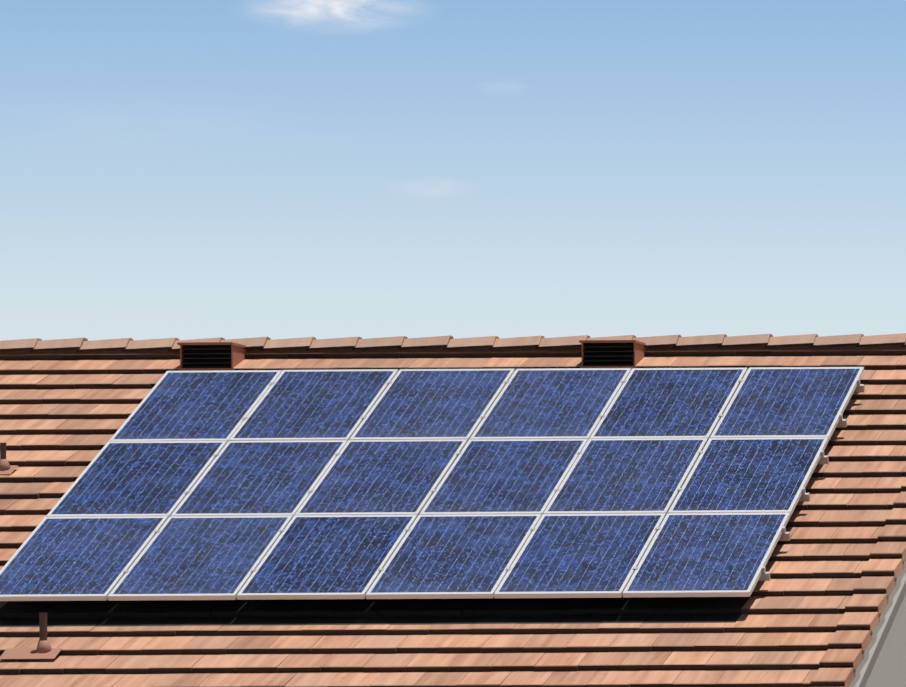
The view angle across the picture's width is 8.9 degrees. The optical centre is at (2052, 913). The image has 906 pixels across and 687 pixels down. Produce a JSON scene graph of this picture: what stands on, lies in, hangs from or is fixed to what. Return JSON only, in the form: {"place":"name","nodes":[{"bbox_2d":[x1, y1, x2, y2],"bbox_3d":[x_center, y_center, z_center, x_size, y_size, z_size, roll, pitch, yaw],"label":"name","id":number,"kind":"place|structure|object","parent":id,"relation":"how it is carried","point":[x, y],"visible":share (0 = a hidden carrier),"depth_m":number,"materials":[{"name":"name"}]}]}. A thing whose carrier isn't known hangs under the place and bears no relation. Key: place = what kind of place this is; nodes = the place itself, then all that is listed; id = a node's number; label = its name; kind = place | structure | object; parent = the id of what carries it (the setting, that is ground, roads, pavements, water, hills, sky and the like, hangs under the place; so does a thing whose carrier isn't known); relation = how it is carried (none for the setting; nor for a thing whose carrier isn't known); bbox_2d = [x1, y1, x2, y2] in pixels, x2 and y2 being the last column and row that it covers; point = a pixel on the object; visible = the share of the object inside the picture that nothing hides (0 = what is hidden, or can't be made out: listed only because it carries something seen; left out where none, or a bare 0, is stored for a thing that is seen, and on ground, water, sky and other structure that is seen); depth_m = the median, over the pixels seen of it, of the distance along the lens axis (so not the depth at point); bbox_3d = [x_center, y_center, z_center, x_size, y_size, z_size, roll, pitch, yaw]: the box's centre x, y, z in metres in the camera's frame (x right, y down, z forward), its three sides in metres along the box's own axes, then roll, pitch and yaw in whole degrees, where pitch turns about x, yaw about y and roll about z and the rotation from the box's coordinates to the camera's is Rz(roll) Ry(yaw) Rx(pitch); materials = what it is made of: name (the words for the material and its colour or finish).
{"place":"outdoors","nodes":[
{"label":"outdoors","id":0,"kind":"place"},
{"bbox_2d":[0,349,905,686],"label":"roof field tiles","id":1,"kind":"object","parent":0,"point":[62,417],"visible":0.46,"depth_m":42.59,"materials":[{"name":"brown tile"}]},
{"bbox_2d":[0,333,905,351],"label":"roof ridge caps","id":2,"kind":"object","parent":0,"point":[445,342],"visible":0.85,"depth_m":47.77,"materials":[{"name":"brown tile"}]},
{"bbox_2d":[0,345,905,353],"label":"roof ridge mortar","id":3,"kind":"object","parent":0,"point":[441,349],"visible":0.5,"depth_m":47.78,"materials":[{"name":"brown concrete"}]},
{"bbox_2d":[0,0,905,340],"label":"sky","id":4,"kind":"structure","parent":0,"point":[180,169],"materials":[{"name":"blue"}]},
{"bbox_2d":[811,480,905,686],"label":"roof edge tiles","id":5,"kind":"object","parent":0,"point":[858,623],"visible":1,"depth_m":42.68,"materials":[{"name":"brown tile"}]},
{"bbox_2d":[849,560,905,686],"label":"bargeboard","id":6,"kind":"object","parent":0,"point":[877,633],"depth_m":42.82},
{"bbox_3d":[-15.866,-3.232,44.422,13.000,0.034,7.732,0,27,-1],"label":"roof","id":7,"kind":"object","parent":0,"visible":0},
{"bbox_2d":[0,443,17,474],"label":"vent pipe","id":8,"kind":"object","parent":7,"relation":"on","point":[6,468],"visible":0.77,"depth_m":45.22,"materials":[{"name":"brown metal"}]},
{"bbox_2d":[0,612,61,658],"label":"vent pipe","id":9,"kind":"object","parent":7,"relation":"on","point":[43,650],"visible":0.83,"depth_m":41.82,"materials":[{"name":"brown metal"}]},
{"bbox_2d":[177,342,246,370],"bbox_3d":[-16.257,-4.900,47.600,0.484,0.287,0.535,0,0,-1],"label":"roof vent","id":10,"kind":"object","parent":7,"relation":"on","point":[202,356],"visible":0.81,"depth_m":47.39,"materials":[{"name":"metal"}]},
{"bbox_2d":[0,367,864,600],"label":"solar panels","id":11,"kind":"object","parent":7,"relation":"on","point":[431,483],"depth_m":44.44,"materials":[{"name":"glass"}]},
{"bbox_2d":[579,340,645,367],"bbox_3d":[-12.732,-4.925,47.655,0.494,0.287,0.535,0,0,-1],"label":"roof vent","id":12,"kind":"object","parent":7,"relation":"on","point":[613,353],"visible":0.92,"depth_m":47.44,"materials":[{"name":"metal"}]},
{"label":"ground","id":13,"kind":"structure","parent":0,"visible":0},
{"bbox_2d":[859,581,905,686],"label":"wall","id":14,"kind":"structure","parent":13,"relation":"on","point":[886,667],"depth_m":43.54,"materials":[{"name":"paint"}]}
]}

